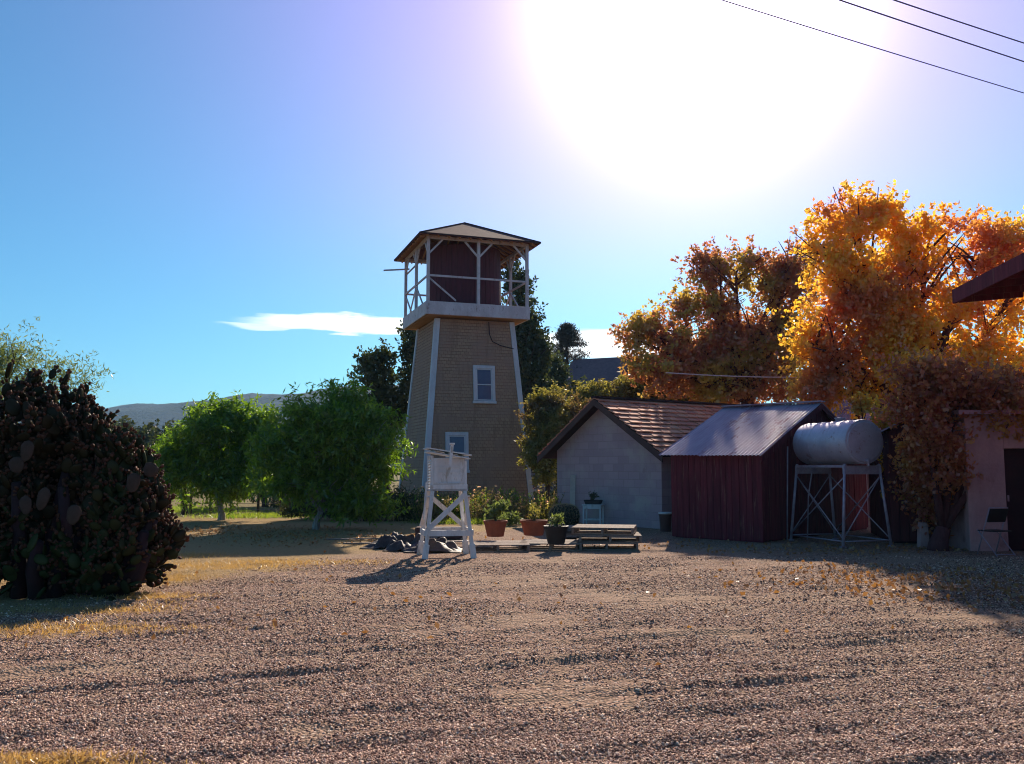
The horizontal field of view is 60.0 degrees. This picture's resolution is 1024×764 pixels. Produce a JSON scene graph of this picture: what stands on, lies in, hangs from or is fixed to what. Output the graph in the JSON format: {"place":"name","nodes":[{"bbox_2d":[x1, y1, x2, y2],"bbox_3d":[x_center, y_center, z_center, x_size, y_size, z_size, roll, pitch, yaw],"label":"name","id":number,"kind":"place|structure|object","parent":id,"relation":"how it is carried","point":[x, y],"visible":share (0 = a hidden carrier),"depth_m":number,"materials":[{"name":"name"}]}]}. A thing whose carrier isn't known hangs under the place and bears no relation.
{"place":"outdoors","nodes":[
{"label":"outdoors","id":0,"kind":"place"},
{"bbox_2d":[0,550,457,763],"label":"dry grass","id":1,"kind":"structure","parent":0,"point":[29,758],"depth_m":9.22,"materials":[{"name":"plant"}]},
{"bbox_2d":[5,385,760,468],"bbox_3d":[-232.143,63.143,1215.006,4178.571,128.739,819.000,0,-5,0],"label":"hills","id":2,"kind":"structure","parent":0,"point":[139,413],"depth_m":1090.05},
{"bbox_2d":[384,222,540,503],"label":"water tower","id":3,"kind":"structure","parent":0,"point":[465,394],"depth_m":35.61,"materials":[{"name":"wood"}]},
{"bbox_2d":[445,432,469,472],"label":"window","id":4,"kind":"structure","parent":3,"relation":"in","point":[460,439],"depth_m":34.69,"materials":[{"name":"paint"}]},
{"bbox_2d":[473,365,496,403],"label":"window","id":5,"kind":"structure","parent":3,"relation":"in","point":[483,375],"depth_m":35.47,"materials":[{"name":"paint"}]},
{"bbox_2d":[0,471,1023,763],"bbox_3d":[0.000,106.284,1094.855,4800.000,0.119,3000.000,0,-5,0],"label":"ground","id":6,"kind":"structure","parent":0,"point":[656,541],"depth_m":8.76,"materials":[{"name":"gravel"}]},
{"bbox_2d":[0,316,114,422],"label":"light bush","id":7,"kind":"object","parent":6,"relation":"on","point":[5,360],"visible":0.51,"depth_m":15.04,"materials":[{"name":"green plant"}]},
{"bbox_2d":[0,359,189,600],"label":"prickly pear","id":8,"kind":"object","parent":6,"relation":"on","point":[86,507],"visible":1,"depth_m":11.00,"materials":[{"name":"plant"}]},
{"bbox_2d":[106,415,152,428],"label":"tree","id":9,"kind":"object","parent":6,"relation":"on","point":[126,418],"visible":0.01,"depth_m":102.92,"materials":[{"name":"green plant"}]},
{"bbox_2d":[112,417,176,448],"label":"tree","id":10,"kind":"object","parent":6,"relation":"on","point":[147,431],"visible":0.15,"depth_m":69.22,"materials":[{"name":"green plant"}]},
{"bbox_2d":[150,420,195,514],"bbox_3d":[-11.190,2.923,29.892,2.312,3.387,2.302,-5,-8,44],"label":"orchard tree","id":11,"kind":"object","parent":6,"relation":"on","point":[183,511],"visible":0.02,"depth_m":29.70,"materials":[{"name":"green plant"}]},
{"bbox_2d":[145,422,284,506],"bbox_3d":[-12.234,3.239,35.895,7.322,3.905,2.876,0,-5,0],"label":"orchard tree","id":12,"kind":"object","parent":6,"relation":"on","point":[262,501],"depth_m":35.59,"materials":[{"name":"green plant"}]},
{"bbox_2d":[148,389,286,519],"bbox_3d":[-8.883,2.252,26.924,4.831,4.159,2.838,0,-5,0],"label":"orchard tree","id":13,"kind":"object","parent":6,"relation":"on","point":[209,440],"visible":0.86,"depth_m":26.54,"materials":[{"name":"green plant"}]},
{"bbox_2d":[189,490,310,513],"bbox_3d":[-8.649,3.987,30.249,4.702,1.021,0.118,0,-5,0],"label":"wire fence","id":14,"kind":"object","parent":6,"relation":"on","point":[258,503],"visible":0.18,"depth_m":30.18,"materials":[{"name":"brown metal"}]},
{"bbox_2d":[260,494,312,507],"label":"shrub","id":15,"kind":"object","parent":6,"relation":"on","point":[273,501],"visible":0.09,"depth_m":32.53,"materials":[{"name":"green plant"}]},
{"bbox_2d":[240,370,418,529],"bbox_3d":[-4.724,1.806,23.062,4.529,4.310,2.618,-1,-6,12],"label":"orchard tree","id":16,"kind":"object","parent":6,"relation":"on","point":[355,440],"visible":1,"depth_m":22.55,"materials":[{"name":"green plant"}]},
{"bbox_2d":[275,482,423,519],"bbox_3d":[-4.776,3.646,26.823,4.647,1.355,1.636,0,-5,0],"label":"shrub","id":17,"kind":"object","parent":6,"relation":"on","point":[287,512],"visible":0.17,"depth_m":26.52,"materials":[{"name":"green plant"}]},
{"bbox_2d":[323,538,378,539],"bbox_3d":[-3.356,3.424,19.374,1.600,0.026,0.100,-3,-4,12],"label":"plank","id":18,"kind":"object","parent":6,"relation":"on","point":[350,538],"visible":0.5,"depth_m":19.37,"materials":[{"name":"brown wood"}]},
{"bbox_2d":[343,542,370,543],"bbox_3d":[-2.900,3.318,18.262,1.300,0.026,0.071,-4,-4,20],"label":"plank","id":19,"kind":"object","parent":6,"relation":"on","point":[358,543],"visible":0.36,"depth_m":18.35,"materials":[{"name":"brown wood"}]},
{"bbox_2d":[169,504,549,524],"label":"green grass","id":20,"kind":"structure","parent":6,"relation":"on","point":[260,515],"depth_m":28.10,"materials":[{"name":"plant"}]},
{"bbox_2d":[346,337,409,488],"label":"broad tree","id":21,"kind":"object","parent":6,"relation":"on","point":[385,391],"visible":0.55,"depth_m":45.74,"materials":[{"name":"green plant"}]},
{"bbox_2d":[359,532,403,548],"bbox_3d":[-2.397,3.143,17.703,1.177,0.289,0.859,0,-5,0],"label":"crumpled sheet","id":22,"kind":"object","parent":6,"relation":"on","point":[384,541],"visible":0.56,"depth_m":17.43,"materials":[{"name":"fabric"}]},
{"bbox_2d":[382,485,404,520],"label":"bed plant","id":23,"kind":"object","parent":6,"relation":"on","point":[386,518],"visible":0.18,"depth_m":26.19,"materials":[{"name":"green plant"}]},
{"bbox_2d":[393,443,402,474],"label":"tree","id":24,"kind":"object","parent":6,"relation":"on","point":[401,455],"depth_m":110.37,"materials":[{"name":"green plant"}]},
{"bbox_2d":[385,485,413,520],"bbox_3d":[-3.219,3.569,26.323,1.074,1.110,0.564,5,-7,-40],"label":"bed plant","id":25,"kind":"object","parent":6,"relation":"on","point":[401,509],"visible":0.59,"depth_m":26.19,"materials":[{"name":"green plant"}]},
{"bbox_2d":[382,533,420,550],"bbox_3d":[-1.940,3.081,17.167,1.041,0.309,0.768,0,-5,0],"label":"crumpled sheet","id":26,"kind":"object","parent":6,"relation":"on","point":[402,542],"visible":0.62,"depth_m":17.05,"materials":[{"name":"fabric"}]},
{"bbox_2d":[390,479,413,521],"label":"bed plant","id":27,"kind":"object","parent":6,"relation":"on","point":[399,501],"visible":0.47,"depth_m":26.36,"materials":[{"name":"green plant"}]},
{"bbox_2d":[396,488,424,520],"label":"bed plant","id":28,"kind":"object","parent":6,"relation":"on","point":[411,504],"visible":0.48,"depth_m":26.28,"materials":[{"name":"green plant"}]},
{"bbox_2d":[403,491,427,521],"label":"bed plant","id":29,"kind":"object","parent":6,"relation":"on","point":[416,506],"visible":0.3,"depth_m":25.69,"materials":[{"name":"plant"}]},
{"bbox_2d":[403,485,438,522],"bbox_3d":[-2.579,3.503,25.426,1.094,1.071,0.951,0,-5,0],"label":"bed plant","id":30,"kind":"object","parent":6,"relation":"on","point":[420,506],"visible":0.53,"depth_m":25.34,"materials":[{"name":"green plant"}]},
{"bbox_2d":[410,496,437,519],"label":"bed plant","id":31,"kind":"object","parent":6,"relation":"on","point":[415,506],"visible":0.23,"depth_m":26.14,"materials":[{"name":"green plant"}]},
{"bbox_2d":[402,537,462,552],"bbox_3d":[-1.510,3.075,16.890,1.176,0.268,0.820,0,-5,0],"label":"crumpled sheet","id":32,"kind":"object","parent":6,"relation":"on","point":[442,544],"visible":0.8,"depth_m":16.68,"materials":[{"name":"fabric"}]},
{"bbox_2d":[421,497,445,518],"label":"bed plant","id":33,"kind":"object","parent":6,"relation":"on","point":[436,509],"visible":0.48,"depth_m":25.57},
{"bbox_2d":[428,497,450,519],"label":"bed plant","id":34,"kind":"object","parent":6,"relation":"on","point":[445,505],"visible":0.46,"depth_m":25.45,"materials":[{"name":"plant"}]},
{"bbox_2d":[415,526,467,538],"bbox_3d":[-1.565,3.353,19.728,1.150,0.260,0.350,0,-5,0],"label":"timber baulk","id":35,"kind":"object","parent":6,"relation":"on","point":[417,529],"visible":0.37,"depth_m":19.55,"materials":[{"name":"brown wood"}]},
{"bbox_2d":[417,443,476,558],"bbox_3d":[-1.183,2.135,16.020,0.962,2.041,0.931,1,-6,-12],"label":"instrument shelter","id":36,"kind":"object","parent":6,"relation":"on","point":[447,474],"visible":0.98,"depth_m":15.78,"materials":[{"name":"white paint"}]},
{"bbox_2d":[439,502,464,517],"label":"bed bush","id":37,"kind":"object","parent":6,"relation":"on","point":[459,515],"visible":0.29,"depth_m":26.11,"materials":[{"name":"green plant"}]},
{"bbox_2d":[450,499,473,516],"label":"bed plant","id":38,"kind":"object","parent":6,"relation":"on","point":[464,509],"visible":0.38,"depth_m":26.02,"materials":[{"name":"green plant"}]},
{"bbox_2d":[455,496,485,518],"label":"bed plant","id":39,"kind":"object","parent":6,"relation":"on","point":[475,514],"visible":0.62,"depth_m":25.71,"materials":[{"name":"plant"}]},
{"bbox_2d":[458,489,483,518],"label":"bed plant","id":40,"kind":"object","parent":6,"relation":"on","point":[475,499],"visible":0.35,"depth_m":27.49,"materials":[{"name":"green plant"}]},
{"bbox_2d":[455,494,487,517],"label":"bed plant","id":41,"kind":"object","parent":6,"relation":"on","point":[475,504],"visible":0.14,"depth_m":26.80,"materials":[{"name":"green plant"}]},
{"bbox_2d":[468,488,491,515],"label":"bed plant","id":42,"kind":"object","parent":6,"relation":"on","point":[482,496],"visible":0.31,"depth_m":27.84,"materials":[{"name":"green plant"}]},
{"bbox_2d":[395,257,566,470],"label":"tall tree","id":43,"kind":"object","parent":6,"relation":"on","point":[535,358],"visible":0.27,"depth_m":45.96,"materials":[{"name":"green plant"}]},
{"bbox_2d":[471,496,499,519],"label":"bed plant","id":44,"kind":"object","parent":6,"relation":"on","point":[487,515],"visible":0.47,"depth_m":25.71,"materials":[{"name":"plant"}]},
{"bbox_2d":[475,497,496,519],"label":"bed plant","id":45,"kind":"object","parent":6,"relation":"on","point":[479,507],"visible":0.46,"depth_m":26.04,"materials":[{"name":"plant"}]},
{"bbox_2d":[477,485,501,513],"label":"bed plant","id":46,"kind":"object","parent":6,"relation":"on","point":[492,491],"visible":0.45,"depth_m":27.90,"materials":[{"name":"green plant"}]},
{"bbox_2d":[483,520,507,536],"bbox_3d":[-0.348,3.068,18.594,0.513,0.330,0.513,2,-6,-16],"label":"plant pot","id":47,"kind":"object","parent":6,"relation":"on","point":[493,528],"visible":1,"depth_m":18.42,"materials":[{"name":"ceramic"}]},
{"bbox_2d":[482,499,510,520],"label":"potted plant","id":48,"kind":"object","parent":47,"relation":"on","point":[498,508],"visible":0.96,"depth_m":18.56,"materials":[{"name":"green plant"}]},
{"bbox_2d":[481,487,515,501],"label":"bed plant","id":49,"kind":"object","parent":6,"relation":"on","point":[499,494],"visible":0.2,"depth_m":28.31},
{"bbox_2d":[468,540,529,551],"bbox_3d":[-0.297,3.173,17.143,1.201,0.139,1.000,0,-5,-4],"label":"pallet","id":50,"kind":"object","parent":6,"relation":"on","point":[496,544],"visible":0.64,"depth_m":16.96,"materials":[{"name":"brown wood"}]},
{"bbox_2d":[495,489,518,513],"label":"bed plant","id":51,"kind":"object","parent":6,"relation":"on","point":[503,497],"visible":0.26,"depth_m":26.49,"materials":[{"name":"green plant"}]},
{"bbox_2d":[491,489,524,512],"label":"bed plant","id":52,"kind":"object","parent":6,"relation":"on","point":[509,498],"visible":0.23,"depth_m":27.26,"materials":[{"name":"green plant"}]},
{"bbox_2d":[494,488,523,502],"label":"bed plant","id":53,"kind":"object","parent":6,"relation":"on","point":[507,493],"visible":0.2,"depth_m":27.71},
{"bbox_2d":[496,511,523,525],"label":"bed bush","id":54,"kind":"object","parent":6,"relation":"on","point":[512,518],"visible":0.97,"depth_m":24.16,"materials":[{"name":"green plant"}]},
{"bbox_2d":[492,496,532,518],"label":"bed plant","id":55,"kind":"object","parent":6,"relation":"on","point":[526,504],"visible":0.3,"depth_m":25.96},
{"bbox_2d":[500,495,529,516],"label":"bed plant","id":56,"kind":"object","parent":6,"relation":"on","point":[513,500],"visible":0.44,"depth_m":26.13,"materials":[{"name":"green plant"}]},
{"bbox_2d":[498,486,535,514],"bbox_3d":[0.075,3.648,26.711,1.228,1.027,0.650,4,-7,-38],"label":"bed plant","id":57,"kind":"object","parent":6,"relation":"on","point":[515,495],"visible":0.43,"depth_m":26.66,"materials":[{"name":"green plant"}]},
{"bbox_2d":[505,501,530,518],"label":"bed plant","id":58,"kind":"object","parent":6,"relation":"on","point":[518,509],"visible":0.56,"depth_m":25.49,"materials":[{"name":"plant"}]},
{"bbox_2d":[24,521,1023,708],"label":"fallen leaves","id":59,"kind":"object","parent":6,"relation":"on","point":[855,588],"visible":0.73,"depth_m":12.88,"materials":[{"name":"plant"}]},
{"bbox_2d":[520,498,541,518],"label":"bed plant","id":60,"kind":"object","parent":6,"relation":"on","point":[528,506],"visible":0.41,"depth_m":26.12,"materials":[{"name":"green plant"}]},
{"bbox_2d":[520,519,547,535],"bbox_3d":[0.463,3.103,18.908,0.598,0.320,0.598,-4,-7,35],"label":"plant pot","id":61,"kind":"object","parent":6,"relation":"on","point":[530,527],"visible":0.97,"depth_m":18.70,"materials":[{"name":"ceramic"}]},
{"bbox_2d":[527,503,540,520],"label":"potted plant","id":62,"kind":"object","parent":61,"relation":"on","point":[532,509],"visible":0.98,"depth_m":18.91,"materials":[{"name":"green plant"}]},
{"bbox_2d":[527,493,556,517],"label":"bed plant","id":63,"kind":"object","parent":6,"relation":"on","point":[539,503],"visible":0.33,"depth_m":26.53,"materials":[{"name":"green plant"}]},
{"bbox_2d":[531,487,556,513],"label":"bed plant","id":64,"kind":"object","parent":6,"relation":"on","point":[539,497],"visible":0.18,"depth_m":27.84,"materials":[{"name":"green plant"}]},
{"bbox_2d":[536,488,558,518],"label":"bed plant","id":65,"kind":"object","parent":6,"relation":"on","point":[553,501],"visible":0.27,"depth_m":26.41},
{"bbox_2d":[534,487,564,521],"bbox_3d":[0.960,3.511,25.126,0.861,1.038,0.805,4,-7,-37],"label":"bed plant","id":66,"kind":"object","parent":6,"relation":"on","point":[542,513],"visible":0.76,"depth_m":25.26,"materials":[{"name":"green plant"}]},
{"bbox_2d":[519,539,582,550],"bbox_3d":[0.783,3.200,17.418,1.201,0.139,1.000,-1,-5,6],"label":"pallet","id":67,"kind":"object","parent":6,"relation":"on","point":[550,547],"visible":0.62,"depth_m":17.24,"materials":[{"name":"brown wood"}]},
{"bbox_2d":[544,525,568,543],"bbox_3d":[0.840,2.907,16.907,0.481,0.330,0.481,3,-6,-31],"label":"plant pot","id":68,"kind":"object","parent":67,"relation":"on","point":[556,535],"visible":0.99,"depth_m":16.74,"materials":[{"name":"black plastic"}]},
{"bbox_2d":[548,511,564,526],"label":"potted plant","id":69,"kind":"object","parent":68,"relation":"on","point":[558,518],"visible":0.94,"depth_m":16.93,"materials":[{"name":"green plant"}]},
{"bbox_2d":[514,381,590,500],"bbox_3d":[1.599,2.439,33.046,3.093,4.951,2.145,3,-6,-30],"label":"shrub","id":70,"kind":"object","parent":6,"relation":"on","point":[548,416],"visible":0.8,"depth_m":32.60,"materials":[{"name":"green plant"}]},
{"bbox_2d":[548,502,580,524],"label":"barrel cactus","id":71,"kind":"object","parent":6,"relation":"on","point":[571,515],"visible":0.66,"depth_m":22.97,"materials":[{"name":"plant"}]},
{"bbox_2d":[546,349,588,495],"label":"tall tree","id":72,"kind":"object","parent":6,"relation":"on","point":[558,372],"visible":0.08,"depth_m":49.84,"materials":[{"name":"green plant"}]},
{"bbox_2d":[550,320,591,378],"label":"conifer","id":73,"kind":"object","parent":6,"relation":"on","point":[566,336],"visible":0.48,"depth_m":62.14,"materials":[{"name":"green plant"}]},
{"bbox_2d":[570,475,575,504],"bbox_3d":[1.747,3.375,25.638,0.151,1.371,0.291,-1,-6,15],"label":"pale board","id":74,"kind":"object","parent":6,"relation":"on","point":[572,487],"visible":0.64,"depth_m":25.69,"materials":[{"name":"wood"}]},
{"bbox_2d":[566,534,611,539],"bbox_3d":[1.529,3.407,19.585,1.201,0.139,1.000,0,-5,-4],"label":"pallet","id":75,"kind":"object","parent":6,"relation":"on","point":[577,535],"visible":0.09,"depth_m":19.66,"materials":[{"name":"brown wood"}]},
{"bbox_2d":[566,525,613,534],"bbox_3d":[1.551,3.264,19.610,1.201,0.139,1.000,1,-5,-6],"label":"pallet","id":76,"kind":"object","parent":75,"relation":"on","point":[569,532],"visible":0.09,"depth_m":19.19,"materials":[{"name":"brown wood"}]},
{"bbox_2d":[582,504,604,523],"bbox_3d":[2.256,3.675,24.595,0.560,0.565,0.400,-2,-6,20],"label":"white table","id":77,"kind":"object","parent":6,"relation":"on","point":[592,506],"visible":0.94,"depth_m":24.48,"materials":[{"name":"paint"}]},
{"bbox_2d":[584,500,602,503],"bbox_3d":[2.256,3.332,24.628,0.495,0.120,0.220,-2,-6,20],"label":"planter","id":78,"kind":"object","parent":77,"relation":"on","point":[593,501],"visible":0.99,"depth_m":24.52,"materials":[{"name":"black plastic"}]},
{"bbox_2d":[588,490,598,499],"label":"potted plant","id":79,"kind":"object","parent":78,"relation":"in","point":[592,495],"visible":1,"depth_m":24.65,"materials":[{"name":"green plant"}]},
{"bbox_2d":[576,539,637,550],"bbox_3d":[1.870,3.210,17.526,1.201,0.139,1.000,-1,-5,5],"label":"pallet","id":80,"kind":"object","parent":6,"relation":"on","point":[635,546],"visible":0.65,"depth_m":17.16,"materials":[{"name":"brown wood"}]},
{"bbox_2d":[579,532,641,542],"bbox_3d":[1.925,3.064,17.528,1.201,0.139,1.000,0,-5,4],"label":"pallet","id":81,"kind":"object","parent":80,"relation":"on","point":[638,535],"visible":0.83,"depth_m":17.11,"materials":[{"name":"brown wood"}]},
{"bbox_2d":[571,524,636,534],"bbox_3d":[1.837,2.925,17.587,1.201,0.139,1.000,-1,-6,11],"label":"pallet","id":82,"kind":"object","parent":81,"relation":"on","point":[604,528],"visible":1,"depth_m":17.43,"materials":[{"name":"brown wood"}]},
{"bbox_2d":[564,373,670,421],"bbox_3d":[4.021,2.334,35.984,5.333,5.719,2.463,0,-5,0],"label":"shrub","id":83,"kind":"object","parent":6,"relation":"on","point":[624,388],"visible":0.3,"depth_m":35.88,"materials":[{"name":"green plant"}]},
{"bbox_2d":[567,357,674,393],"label":"house","id":84,"kind":"structure","parent":6,"relation":"on","point":[597,369],"depth_m":59.23,"materials":[{"name":"grey"}]},
{"bbox_2d":[658,512,671,531],"bbox_3d":[3.819,3.479,22.079,0.356,0.475,0.356,0,-5,0],"label":"bin","id":85,"kind":"object","parent":6,"relation":"on","point":[665,520],"visible":0.95,"depth_m":21.96,"materials":[{"name":"grey plastic"}]},
{"bbox_2d":[646,364,720,402],"bbox_3d":[7.352,2.011,36.941,4.379,6.546,2.502,-1,-6,8],"label":"shrub","id":86,"kind":"object","parent":6,"relation":"on","point":[685,399],"visible":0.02,"depth_m":36.43,"materials":[{"name":"green plant"}]},
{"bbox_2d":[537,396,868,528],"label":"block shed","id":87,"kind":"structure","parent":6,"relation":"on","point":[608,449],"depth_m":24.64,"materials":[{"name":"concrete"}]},
{"bbox_2d":[607,225,823,405],"bbox_3d":[7.974,-0.485,34.175,8.624,11.023,4.467,0,-5,0],"label":"autumn tree","id":88,"kind":"object","parent":6,"relation":"on","point":[727,341],"visible":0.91,"depth_m":33.92,"materials":[{"name":"orange plant"}]},
{"bbox_2d":[659,400,867,542],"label":"board shed","id":89,"kind":"structure","parent":6,"relation":"on","point":[729,472],"depth_m":19.97,"materials":[{"name":"wood"}]},
{"bbox_2d":[786,446,894,547],"bbox_3d":[6.876,2.372,18.752,1.265,2.054,1.988,1,-6,-15],"label":"tank stand","id":90,"kind":"object","parent":6,"relation":"on","point":[846,469],"visible":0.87,"depth_m":18.63,"materials":[{"name":"metal"}]},
{"bbox_2d":[793,417,882,465],"bbox_3d":[6.889,1.272,18.824,0.924,1.030,2.100,1,-6,-15],"label":"storage tank","id":91,"kind":"object","parent":90,"relation":"on","point":[839,440],"visible":1,"depth_m":18.16,"materials":[{"name":"metal"}]},
{"bbox_2d":[806,388,874,515],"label":"autumn tree","id":92,"kind":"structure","parent":6,"relation":"on","point":[845,415],"depth_m":29.56,"materials":[{"name":"plant"}]},
{"bbox_2d":[846,391,902,496],"bbox_3d":[8.229,1.905,19.498,1.412,3.431,1.046,-4,-7,35],"label":"autumn tree","id":93,"kind":"object","parent":6,"relation":"on","point":[862,404],"visible":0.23,"depth_m":19.57,"materials":[{"name":"orange plant"}]},
{"bbox_2d":[765,178,1023,419],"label":"autumn tree","id":94,"kind":"object","parent":6,"relation":"on","point":[874,301],"visible":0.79,"depth_m":23.88,"materials":[{"name":"orange plant"}]},
{"bbox_2d":[666,372,795,377],"bbox_3d":[9.735,-0.246,25.413,10.518,0.225,0.078,-1,-6,8],"label":"cable","id":95,"kind":"object","parent":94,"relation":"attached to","point":[729,376],"visible":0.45,"depth_m":25.88,"materials":[{"name":"metal"}]},
{"bbox_2d":[868,418,934,542],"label":"plank shed","id":96,"kind":"structure","parent":6,"relation":"on","point":[900,521],"depth_m":18.83,"materials":[{"name":"wood"}]},
{"bbox_2d":[917,522,928,547],"bbox_3d":[8.202,3.049,17.704,0.199,0.500,0.170,0,-5,0],"label":"stone post","id":97,"kind":"object","parent":6,"relation":"on","point":[922,539],"visible":0.91,"depth_m":17.63,"materials":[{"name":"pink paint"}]},
{"bbox_2d":[868,334,1023,550],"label":"autumn tree","id":98,"kind":"object","parent":6,"relation":"on","point":[932,396],"visible":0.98,"depth_m":17.08,"materials":[{"name":"orange-gold autumn leaves"},{"name":"bark"}]},
{"bbox_2d":[949,410,1023,551],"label":"stucco building","id":99,"kind":"structure","parent":6,"relation":"on","point":[1000,466],"depth_m":16.98,"materials":[{"name":"paint"}]},
{"bbox_2d":[1004,449,1023,550],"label":"door","id":100,"kind":"structure","parent":99,"relation":"in","point":[1013,458],"depth_m":17.00,"materials":[{"name":"wood"}]},
{"bbox_2d":[952,253,1023,303],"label":"roof","id":101,"kind":"structure","parent":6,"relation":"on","point":[1004,280],"depth_m":13.19,"materials":[{"name":"wood"}]},
{"bbox_2d":[977,507,1015,556],"bbox_3d":[8.809,2.720,16.171,0.422,0.878,0.488,1,-6,-15],"label":"folding chair","id":102,"kind":"object","parent":6,"relation":"on","point":[996,515],"visible":0.98,"depth_m":16.12,"materials":[{"name":"black plastic"}]},
{"bbox_3d":[17.500,-0.992,22.195,0.297,9.400,2.200,0,-5,0],"label":"utility pole","id":103,"kind":"object","parent":6,"relation":"on","visible":0},
{"bbox_2d":[722,0,1023,92],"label":"power line","id":104,"kind":"object","parent":103,"relation":"attached to","point":[866,44],"visible":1,"depth_m":15.18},
{"bbox_2d":[0,0,1023,407],"label":"sky","id":105,"kind":"structure","parent":0,"point":[198,197],"materials":[{"name":"blue"}]},
{"bbox_2d":[531,471,555,494],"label":"parked car","id":106,"kind":"object","parent":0,"point":[543,487],"visible":0.19,"depth_m":41.58,"materials":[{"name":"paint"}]},
{"bbox_2d":[839,0,1023,61],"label":"power line","id":107,"kind":"object","parent":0,"point":[928,29],"visible":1,"depth_m":15.90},
{"bbox_2d":[893,0,1023,43],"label":"power line","id":108,"kind":"object","parent":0,"point":[956,20],"visible":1,"depth_m":15.97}
]}

